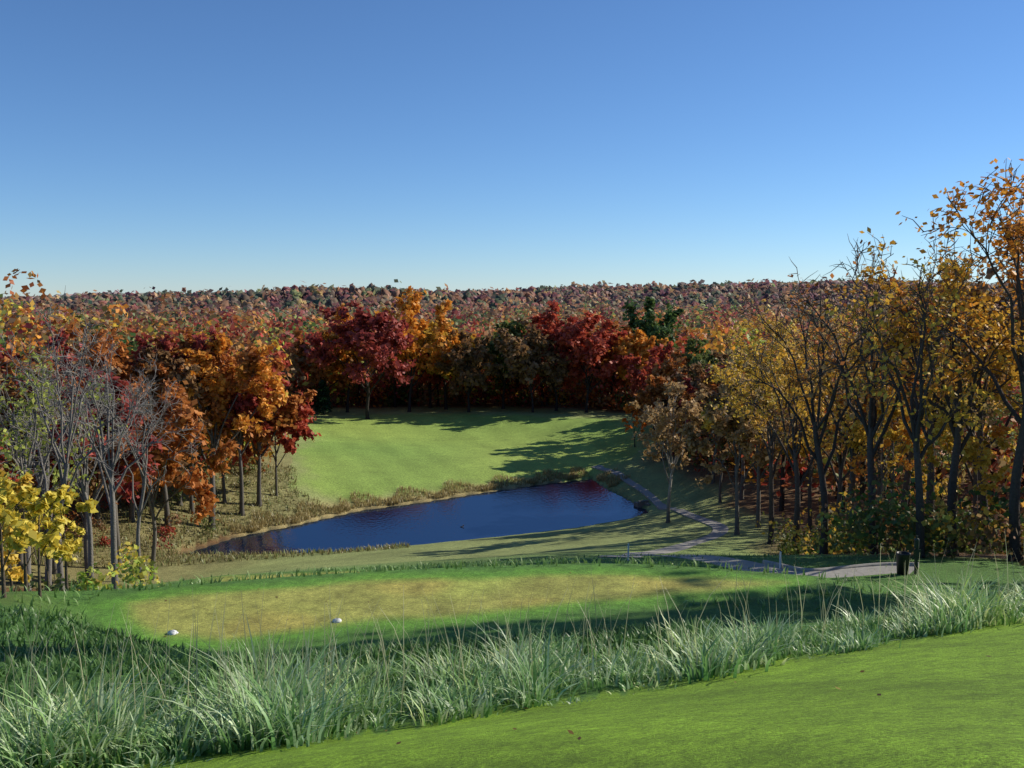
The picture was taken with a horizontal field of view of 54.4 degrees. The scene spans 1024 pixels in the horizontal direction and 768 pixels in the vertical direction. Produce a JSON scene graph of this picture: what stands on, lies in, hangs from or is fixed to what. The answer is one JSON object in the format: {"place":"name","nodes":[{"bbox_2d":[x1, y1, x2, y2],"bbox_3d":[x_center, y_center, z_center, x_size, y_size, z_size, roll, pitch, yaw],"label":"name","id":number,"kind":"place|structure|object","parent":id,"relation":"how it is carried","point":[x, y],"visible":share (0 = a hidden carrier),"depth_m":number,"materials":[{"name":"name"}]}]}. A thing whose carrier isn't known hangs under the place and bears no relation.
{"place":"outdoors","nodes":[
{"label":"outdoors","id":0,"kind":"place"},
{"bbox_2d":[191,479,647,554],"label":"pond water","id":1,"kind":"structure","parent":0,"point":[547,507],"depth_m":137.50,"materials":[{"name":"blue liquid"}]},
{"bbox_2d":[0,373,1023,767],"bbox_3d":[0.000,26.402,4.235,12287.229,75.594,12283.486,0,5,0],"label":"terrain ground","id":2,"kind":"structure","parent":0,"point":[950,701],"depth_m":23.43,"materials":[{"name":"green plant"}]},
{"bbox_2d":[0,529,30,591],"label":"shrub","id":3,"kind":"object","parent":2,"relation":"on","point":[16,574],"visible":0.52,"depth_m":27.89,"materials":[{"name":"yellow plant"}]},
{"bbox_2d":[0,435,33,521],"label":"tree","id":4,"kind":"object","parent":2,"relation":"on","point":[12,478],"visible":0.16,"depth_m":85.58,"materials":[{"name":"green plant"}]},
{"bbox_2d":[0,469,37,553],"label":"tree sapling","id":5,"kind":"object","parent":2,"relation":"on","point":[23,481],"visible":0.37,"depth_m":23.79,"materials":[{"name":"yellow plant"}]},
{"bbox_2d":[0,477,42,597],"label":"tree sapling","id":6,"kind":"object","parent":2,"relation":"on","point":[27,493],"visible":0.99,"depth_m":21.32,"materials":[{"name":"yellow plant"}]},
{"bbox_2d":[1,483,64,590],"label":"tree sapling","id":7,"kind":"object","parent":2,"relation":"on","point":[58,505],"visible":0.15,"depth_m":24.59,"materials":[{"name":"yellow plant"}]},
{"bbox_2d":[5,488,69,596],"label":"tree sapling","id":8,"kind":"object","parent":2,"relation":"on","point":[37,507],"visible":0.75,"depth_m":22.78,"materials":[{"name":"yellow plant"}]},
{"bbox_2d":[0,327,77,531],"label":"tree","id":9,"kind":"object","parent":2,"relation":"on","point":[64,338],"visible":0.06,"depth_m":114.87,"materials":[{"name":"orange plant"}]},
{"bbox_2d":[0,354,85,574],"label":"tree","id":10,"kind":"object","parent":2,"relation":"on","point":[10,371],"visible":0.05,"depth_m":99.78,"materials":[{"name":"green plant"}]},
{"bbox_2d":[20,506,85,590],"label":"tree sapling","id":11,"kind":"object","parent":2,"relation":"on","point":[72,526],"visible":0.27,"depth_m":30.46,"materials":[{"name":"yellow plant"}]},
{"bbox_2d":[0,346,107,582],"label":"tree","id":12,"kind":"object","parent":2,"relation":"on","point":[90,467],"visible":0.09,"depth_m":93.38,"materials":[{"name":"green plant"}]},
{"bbox_2d":[0,346,120,590],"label":"bare tree","id":13,"kind":"object","parent":2,"relation":"on","point":[8,439],"visible":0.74,"depth_m":65.64,"materials":[{"name":"grey plant"}]},
{"bbox_2d":[0,351,127,590],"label":"bare tree","id":14,"kind":"object","parent":2,"relation":"on","point":[46,444],"visible":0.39,"depth_m":79.89,"materials":[{"name":"grey plant"}]},
{"bbox_2d":[29,484,98,590],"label":"tree sapling","id":15,"kind":"object","parent":2,"relation":"on","point":[74,544],"visible":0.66,"depth_m":26.77,"materials":[{"name":"yellow plant"}]},
{"bbox_2d":[0,285,164,590],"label":"bare tree","id":16,"kind":"object","parent":2,"relation":"on","point":[59,389],"visible":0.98,"depth_m":56.02,"materials":[{"name":"grey plant"}]},
{"bbox_2d":[5,366,162,575],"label":"tree","id":17,"kind":"object","parent":2,"relation":"on","point":[127,489],"visible":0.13,"depth_m":94.78,"materials":[{"name":"red plant"}]},
{"bbox_2d":[19,339,165,578],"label":"bare tree","id":18,"kind":"object","parent":2,"relation":"on","point":[84,491],"visible":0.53,"depth_m":70.49,"materials":[{"name":"grey plant"}]},
{"bbox_2d":[46,322,164,525],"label":"tree","id":19,"kind":"object","parent":2,"relation":"on","point":[119,355],"visible":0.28,"depth_m":119.08,"materials":[{"name":"orange plant"}]},
{"bbox_2d":[27,334,196,588],"bbox_3d":[-24.756,5.161,62.212,8.693,16.508,9.093,0,5,0],"label":"bare tree","id":20,"kind":"object","parent":2,"relation":"on","point":[100,454],"visible":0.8,"depth_m":62.10,"materials":[{"name":"grey plant"}]},
{"bbox_2d":[65,361,200,565],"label":"tree","id":21,"kind":"object","parent":2,"relation":"on","point":[181,462],"visible":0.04,"depth_m":109.10,"materials":[{"name":"red plant"}]},
{"bbox_2d":[85,353,203,585],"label":"bare tree","id":22,"kind":"object","parent":2,"relation":"on","point":[143,476],"visible":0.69,"depth_m":77.32,"materials":[{"name":"grey plant"}]},
{"bbox_2d":[117,359,173,521],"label":"tree","id":23,"kind":"object","parent":2,"relation":"on","point":[125,374],"visible":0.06,"depth_m":121.55,"materials":[{"name":"red plant"}]},
{"bbox_2d":[104,377,241,579],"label":"tree","id":24,"kind":"object","parent":2,"relation":"on","point":[206,498],"visible":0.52,"depth_m":101.78,"materials":[{"name":"orange plant"}]},
{"bbox_2d":[126,343,221,526],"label":"tree","id":25,"kind":"object","parent":2,"relation":"on","point":[172,366],"visible":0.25,"depth_m":122.44,"materials":[{"name":"orange plant"}]},
{"bbox_2d":[126,348,223,515],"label":"tree","id":26,"kind":"object","parent":2,"relation":"on","point":[162,353],"depth_m":124.00,"materials":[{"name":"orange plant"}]},
{"bbox_2d":[128,327,241,505],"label":"tree","id":27,"kind":"object","parent":2,"relation":"on","point":[187,344],"visible":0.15,"depth_m":129.14,"materials":[{"name":"orange plant"}]},
{"bbox_2d":[128,318,257,513],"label":"tree","id":28,"kind":"object","parent":2,"relation":"on","point":[240,404],"visible":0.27,"depth_m":128.01,"materials":[{"name":"orange plant"}]},
{"bbox_2d":[154,327,289,529],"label":"tree","id":29,"kind":"object","parent":2,"relation":"on","point":[242,422],"visible":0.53,"depth_m":126.89,"materials":[{"name":"orange plant"}]},
{"bbox_2d":[210,352,277,503],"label":"tree","id":30,"kind":"object","parent":2,"relation":"on","point":[247,439],"visible":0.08,"depth_m":132.55,"materials":[{"name":"orange plant"}]},
{"bbox_2d":[190,337,316,515],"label":"tree","id":31,"kind":"object","parent":2,"relation":"on","point":[250,349],"visible":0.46,"depth_m":130.73,"materials":[{"name":"orange plant"}]},
{"bbox_2d":[231,344,316,506],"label":"tree","id":32,"kind":"object","parent":2,"relation":"on","point":[304,412],"visible":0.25,"depth_m":136.96,"materials":[{"name":"orange plant"}]},
{"bbox_2d":[253,405,321,495],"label":"tree","id":33,"kind":"object","parent":2,"relation":"on","point":[288,443],"visible":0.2,"depth_m":140.51,"materials":[{"name":"red plant"}]},
{"bbox_2d":[289,329,357,410],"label":"oak tree","id":34,"kind":"object","parent":2,"relation":"on","point":[341,378],"visible":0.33,"depth_m":225.12,"materials":[{"name":"red plant"}]},
{"bbox_2d":[314,379,333,413],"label":"conifer tree","id":35,"kind":"object","parent":2,"relation":"on","point":[323,398],"visible":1,"depth_m":219.28,"materials":[{"name":"green plant"}]},
{"bbox_2d":[318,303,388,411],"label":"oak tree","id":36,"kind":"object","parent":2,"relation":"on","point":[345,359],"visible":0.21,"depth_m":225.17,"materials":[{"name":"red plant"}]},
{"bbox_2d":[304,300,417,418],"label":"oak tree","id":37,"kind":"object","parent":2,"relation":"on","point":[368,340],"visible":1,"depth_m":208.31,"materials":[{"name":"red plant"}]},
{"bbox_2d":[381,286,460,411],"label":"oak tree","id":38,"kind":"object","parent":2,"relation":"on","point":[410,307],"visible":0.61,"depth_m":225.26,"materials":[{"name":"orange plant"}]},
{"bbox_2d":[415,351,452,407],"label":"oak tree","id":39,"kind":"object","parent":2,"relation":"on","point":[434,378],"visible":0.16,"depth_m":238.33,"materials":[{"name":"brown plant"}]},
{"bbox_2d":[417,321,450,405],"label":"oak tree","id":40,"kind":"object","parent":2,"relation":"on","point":[444,342],"visible":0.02,"depth_m":244.29,"materials":[{"name":"orange plant"}]},
{"bbox_2d":[415,321,482,409],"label":"oak tree","id":41,"kind":"object","parent":2,"relation":"on","point":[431,340],"visible":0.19,"depth_m":232.69,"materials":[{"name":"brown plant"}]},
{"bbox_2d":[14,280,918,299],"bbox_3d":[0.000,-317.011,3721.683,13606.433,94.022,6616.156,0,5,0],"label":"forest canopy","id":42,"kind":"object","parent":2,"relation":"on","point":[115,292],"depth_m":1946.32,"materials":[{"name":"brown plant"}]},
{"bbox_2d":[434,329,503,411],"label":"oak tree","id":43,"kind":"object","parent":2,"relation":"on","point":[468,370],"visible":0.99,"depth_m":223.75,"materials":[{"name":"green plant"}]},
{"bbox_2d":[472,333,503,404],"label":"oak tree","id":44,"kind":"object","parent":2,"relation":"on","point":[491,375],"visible":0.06,"depth_m":247.79,"materials":[{"name":"brown plant"}]},
{"bbox_2d":[479,316,532,408],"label":"oak tree","id":45,"kind":"object","parent":2,"relation":"on","point":[516,329],"visible":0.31,"depth_m":236.50,"materials":[{"name":"brown plant"}]},
{"bbox_2d":[0,296,1017,341],"bbox_3d":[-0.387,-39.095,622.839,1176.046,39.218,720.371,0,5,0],"label":"forest trees","id":46,"kind":"object","parent":2,"relation":"on","point":[722,316],"visible":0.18,"depth_m":579.03,"materials":[{"name":"brown plant"}]},
{"bbox_2d":[497,354,520,403],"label":"oak tree","id":47,"kind":"object","parent":2,"relation":"on","point":[517,381],"visible":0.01,"depth_m":248.25,"materials":[{"name":"brown plant"}]},
{"bbox_2d":[0,276,1018,313],"bbox_3d":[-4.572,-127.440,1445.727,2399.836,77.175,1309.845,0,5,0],"label":"distant forest","id":48,"kind":"object","parent":2,"relation":"on","point":[760,293],"visible":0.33,"depth_m":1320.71,"materials":[{"name":"brown plant"}]},
{"bbox_2d":[0,461,1023,767],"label":"grass","id":49,"kind":"structure","parent":2,"relation":"on","point":[272,705],"depth_m":8.72,"materials":[{"name":"green plant"}]},
{"bbox_2d":[0,269,1023,553],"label":"forest trees","id":50,"kind":"object","parent":2,"relation":"on","point":[30,333],"visible":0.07,"depth_m":190.18,"materials":[{"name":"orange plant"}]},
{"bbox_2d":[8,457,1023,591],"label":"undergrowth bush","id":51,"kind":"object","parent":2,"relation":"on","point":[853,528],"visible":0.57,"depth_m":46.32,"materials":[{"name":"green plant"}]},
{"bbox_2d":[490,317,572,411],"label":"oak tree","id":52,"kind":"object","parent":2,"relation":"on","point":[518,354],"visible":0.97,"depth_m":222.59,"materials":[{"name":"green plant"}]},
{"bbox_2d":[534,326,558,405],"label":"oak tree","id":53,"kind":"object","parent":2,"relation":"on","point":[544,378],"visible":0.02,"depth_m":244.32,"materials":[{"name":"brown plant"}]},
{"bbox_2d":[112,572,990,767],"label":"fallen leaves","id":54,"kind":"object","parent":2,"relation":"on","point":[579,738],"visible":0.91,"depth_m":6.14,"materials":[{"name":"brown plant"}]},
{"bbox_2d":[521,300,592,410],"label":"oak tree","id":55,"kind":"object","parent":2,"relation":"on","point":[549,327],"visible":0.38,"depth_m":227.95,"materials":[{"name":"red plant"}]},
{"bbox_2d":[194,370,971,481],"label":"bushes","id":56,"kind":"object","parent":2,"relation":"on","point":[420,394],"visible":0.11,"depth_m":243.10,"materials":[{"name":"brown plant"}]},
{"bbox_2d":[558,310,640,412],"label":"oak tree","id":57,"kind":"object","parent":2,"relation":"on","point":[599,346],"visible":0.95,"depth_m":222.02,"materials":[{"name":"red plant"}]},
{"bbox_2d":[586,330,620,402],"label":"oak tree","id":58,"kind":"object","parent":2,"relation":"on","point":[597,379],"visible":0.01,"depth_m":240.72,"materials":[{"name":"red plant"}]},
{"bbox_2d":[585,319,632,406],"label":"oak tree","id":59,"kind":"object","parent":2,"relation":"on","point":[607,359],"visible":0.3,"depth_m":233.47,"materials":[{"name":"red plant"}]},
{"bbox_2d":[622,403,646,446],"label":"orange tree","id":60,"kind":"object","parent":2,"relation":"on","point":[628,411],"visible":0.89,"depth_m":183.37,"materials":[{"name":"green plant"}]},
{"bbox_2d":[608,328,668,410],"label":"oak tree","id":61,"kind":"object","parent":2,"relation":"on","point":[639,343],"visible":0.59,"depth_m":224.02,"materials":[{"name":"orange plant"}]},
{"bbox_2d":[634,500,650,507],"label":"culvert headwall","id":62,"kind":"object","parent":2,"relation":"on","point":[640,503],"visible":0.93,"depth_m":146.02,"materials":[{"name":"concrete"}]},
{"bbox_2d":[625,341,674,429],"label":"tree","id":63,"kind":"object","parent":2,"relation":"on","point":[638,379],"visible":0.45,"depth_m":193.75,"materials":[{"name":"red plant"}]},
{"bbox_2d":[634,372,686,460],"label":"tree","id":64,"kind":"object","parent":2,"relation":"on","point":[650,392],"visible":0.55,"depth_m":168.21,"materials":[{"name":"brown plant"}]},
{"bbox_2d":[618,296,703,353],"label":"oak tree","id":65,"kind":"object","parent":2,"relation":"on","point":[650,326],"visible":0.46,"depth_m":243.77,"materials":[{"name":"green plant"}]},
{"bbox_2d":[628,381,707,522],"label":"sycamore tree","id":66,"kind":"object","parent":2,"relation":"on","point":[665,432],"visible":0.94,"depth_m":117.03,"materials":[{"name":"brown plant"}]},
{"bbox_2d":[649,350,691,434],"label":"tree","id":67,"kind":"object","parent":2,"relation":"on","point":[668,366],"visible":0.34,"depth_m":181.16,"materials":[{"name":"plant"}]},
{"bbox_2d":[656,364,706,430],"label":"tree","id":68,"kind":"object","parent":2,"relation":"on","point":[680,376],"visible":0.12,"depth_m":168.55,"materials":[{"name":"orange plant"}]},
{"bbox_2d":[678,364,725,464],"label":"tree","id":69,"kind":"object","parent":2,"relation":"on","point":[690,389],"visible":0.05,"depth_m":157.12,"materials":[{"name":"orange plant"}]},
{"bbox_2d":[681,336,730,375],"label":"tree","id":70,"kind":"object","parent":2,"relation":"on","point":[703,357],"visible":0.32,"depth_m":180.42,"materials":[{"name":"green plant"}]},
{"bbox_2d":[690,349,729,388],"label":"tree","id":71,"kind":"object","parent":2,"relation":"on","point":[698,372],"visible":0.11,"depth_m":164.81,"materials":[{"name":"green plant"}]},
{"bbox_2d":[682,369,744,483],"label":"tree","id":72,"kind":"object","parent":2,"relation":"on","point":[711,385],"visible":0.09,"depth_m":145.16,"materials":[{"name":"orange plant"}]},
{"bbox_2d":[696,383,752,502],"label":"tree","id":73,"kind":"object","parent":2,"relation":"on","point":[717,438],"visible":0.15,"depth_m":131.49,"materials":[{"name":"brown plant"}]},
{"bbox_2d":[713,397,754,499],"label":"tree","id":74,"kind":"object","parent":2,"relation":"on","point":[741,495],"visible":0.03,"depth_m":131.16,"materials":[{"name":"brown plant"}]},
{"bbox_2d":[675,365,797,534],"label":"tree","id":75,"kind":"object","parent":2,"relation":"on","point":[727,423],"visible":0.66,"depth_m":95.25,"materials":[{"name":"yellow plant"}]},
{"bbox_2d":[714,345,766,477],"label":"tree","id":76,"kind":"object","parent":2,"relation":"on","point":[720,380],"visible":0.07,"depth_m":145.05,"materials":[{"name":"orange plant"}]},
{"bbox_2d":[701,355,813,527],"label":"tree","id":77,"kind":"object","parent":2,"relation":"on","point":[707,423],"visible":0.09,"depth_m":103.17,"materials":[{"name":"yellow plant"}]},
{"bbox_2d":[702,316,841,543],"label":"tree","id":78,"kind":"object","parent":2,"relation":"on","point":[771,441],"visible":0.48,"depth_m":85.26,"materials":[{"name":"yellow plant"}]},
{"bbox_2d":[703,329,883,554],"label":"tree","id":79,"kind":"object","parent":2,"relation":"on","point":[794,452],"visible":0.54,"depth_m":70.27,"materials":[{"name":"yellow plant"}]},
{"bbox_2d":[752,341,842,531],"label":"tree","id":80,"kind":"object","parent":2,"relation":"on","point":[810,495],"visible":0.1,"depth_m":96.81,"materials":[{"name":"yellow plant"}]},
{"bbox_2d":[725,278,911,554],"bbox_3d":[16.948,1.973,52.745,10.291,15.083,8.102,4,6,35],"label":"tree","id":81,"kind":"object","parent":2,"relation":"on","point":[817,457],"visible":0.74,"depth_m":52.47,"materials":[{"name":"yellow plant"}]},
{"bbox_2d":[765,339,909,535],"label":"tree","id":82,"kind":"object","parent":2,"relation":"on","point":[841,457],"visible":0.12,"depth_m":70.87,"materials":[{"name":"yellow plant"}]},
{"bbox_2d":[769,271,954,553],"bbox_3d":[21.939,2.103,59.644,11.133,18.110,11.125,0,5,0],"label":"tree","id":83,"kind":"object","parent":2,"relation":"on","point":[825,383],"visible":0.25,"depth_m":59.93,"materials":[{"name":"yellow plant"}]},
{"bbox_2d":[827,356,926,552],"bbox_3d":[21.877,4.544,59.672,5.882,12.266,5.862,2,5,19],"label":"midstorey tree","id":84,"kind":"object","parent":2,"relation":"on","point":[885,443],"visible":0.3,"depth_m":59.76,"materials":[{"name":"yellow plant"}]},
{"bbox_2d":[774,234,987,553],"bbox_3d":[17.229,0.555,48.549,6.786,15.631,8.915,-4,6,-36],"label":"tree","id":85,"kind":"object","parent":2,"relation":"on","point":[871,427],"visible":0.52,"depth_m":47.85,"materials":[{"name":"yellow plant"}]},
{"bbox_2d":[841,396,940,550],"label":"midstorey tree","id":86,"kind":"object","parent":2,"relation":"on","point":[892,434],"visible":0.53,"depth_m":57.91,"materials":[{"name":"yellow plant"}]},
{"bbox_2d":[815,336,975,505],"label":"tree","id":87,"kind":"object","parent":2,"relation":"on","point":[879,475],"visible":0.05,"depth_m":77.65,"materials":[{"name":"yellow plant"}]},
{"bbox_2d":[823,248,1002,557],"bbox_3d":[16.494,0.853,41.862,7.024,13.234,7.069,1,5,14],"label":"tree","id":88,"kind":"object","parent":2,"relation":"on","point":[917,421],"visible":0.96,"depth_m":40.72,"materials":[{"name":"yellow plant"}]},
{"bbox_2d":[862,402,965,550],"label":"midstorey tree","id":89,"kind":"object","parent":2,"relation":"on","point":[936,489],"visible":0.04,"depth_m":77.71,"materials":[{"name":"orange plant"}]},
{"bbox_2d":[913,535,920,574],"bbox_3d":[14.308,6.074,35.230,0.260,1.450,0.171,0,5,0],"label":"ball washer","id":90,"kind":"object","parent":2,"relation":"on","point":[916,552],"visible":0.99,"depth_m":35.15,"materials":[{"name":"green paint"}]},
{"bbox_2d":[838,262,1015,551],"bbox_3d":[26.577,2.032,61.286,11.667,19.038,10.093,0,5,0],"label":"tree","id":91,"kind":"object","parent":2,"relation":"on","point":[907,476],"visible":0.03,"depth_m":62.14,"materials":[{"name":"orange plant"}]},
{"bbox_2d":[842,222,1023,555],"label":"tree","id":92,"kind":"object","parent":2,"relation":"on","point":[946,275],"visible":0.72,"depth_m":43.46,"materials":[{"name":"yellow plant"}]},
{"bbox_2d":[845,231,1023,553],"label":"tree","id":93,"kind":"object","parent":2,"relation":"on","point":[979,434],"visible":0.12,"depth_m":55.80,"materials":[{"name":"orange plant"}]},
{"bbox_2d":[854,268,1016,552],"bbox_3d":[23.433,1.439,55.062,9.091,15.983,9.536,4,6,36],"label":"tree","id":94,"kind":"object","parent":2,"relation":"on","point":[930,475],"visible":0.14,"depth_m":53.75,"materials":[{"name":"yellow plant"}]},
{"bbox_2d":[879,158,1023,561],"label":"tree","id":95,"kind":"object","parent":2,"relation":"on","point":[1014,247],"visible":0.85,"depth_m":40.30,"materials":[{"name":"orange plant"}]},
{"bbox_2d":[906,391,1014,553],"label":"midstorey tree","id":96,"kind":"object","parent":2,"relation":"on","point":[969,452],"visible":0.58,"depth_m":45.93,"materials":[{"name":"yellow plant"}]},
{"bbox_2d":[906,319,1022,552],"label":"tree","id":97,"kind":"object","parent":2,"relation":"on","point":[974,480],"visible":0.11,"depth_m":68.50,"materials":[{"name":"orange plant"}]},
{"bbox_2d":[929,214,1023,362],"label":"tree","id":98,"kind":"object","parent":2,"relation":"on","point":[990,273],"visible":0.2,"depth_m":49.38,"materials":[{"name":"orange plant"}]},
{"bbox_2d":[972,340,1021,425],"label":"midstorey tree","id":99,"kind":"object","parent":2,"relation":"on","point":[1007,412],"visible":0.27,"depth_m":48.48,"materials":[{"name":"orange plant"}]},
{"bbox_2d":[984,425,1019,437],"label":"midstorey tree","id":100,"kind":"object","parent":2,"relation":"on","point":[999,431],"visible":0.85,"depth_m":45.39,"materials":[{"name":"orange plant"}]},
{"bbox_2d":[0,0,1023,296],"label":"sky","id":101,"kind":"structure","parent":0,"point":[195,145],"materials":[{"name":"blue"}]},
{"bbox_2d":[592,465,913,577],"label":"cart path","id":102,"kind":"structure","parent":0,"point":[719,529],"depth_m":45.23,"materials":[{"name":"concrete"}]},
{"bbox_2d":[762,560,918,571],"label":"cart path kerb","id":103,"kind":"structure","parent":102,"relation":"on","point":[776,564],"depth_m":37.11,"materials":[{"name":"concrete"}]},
{"bbox_2d":[896,551,910,574],"bbox_3d":[13.888,6.381,35.378,0.490,0.780,0.478,0,5,0],"label":"trash bin","id":104,"kind":"object","parent":102,"relation":"on","point":[901,558],"visible":0.91,"depth_m":35.22,"materials":[{"name":"black plastic"}]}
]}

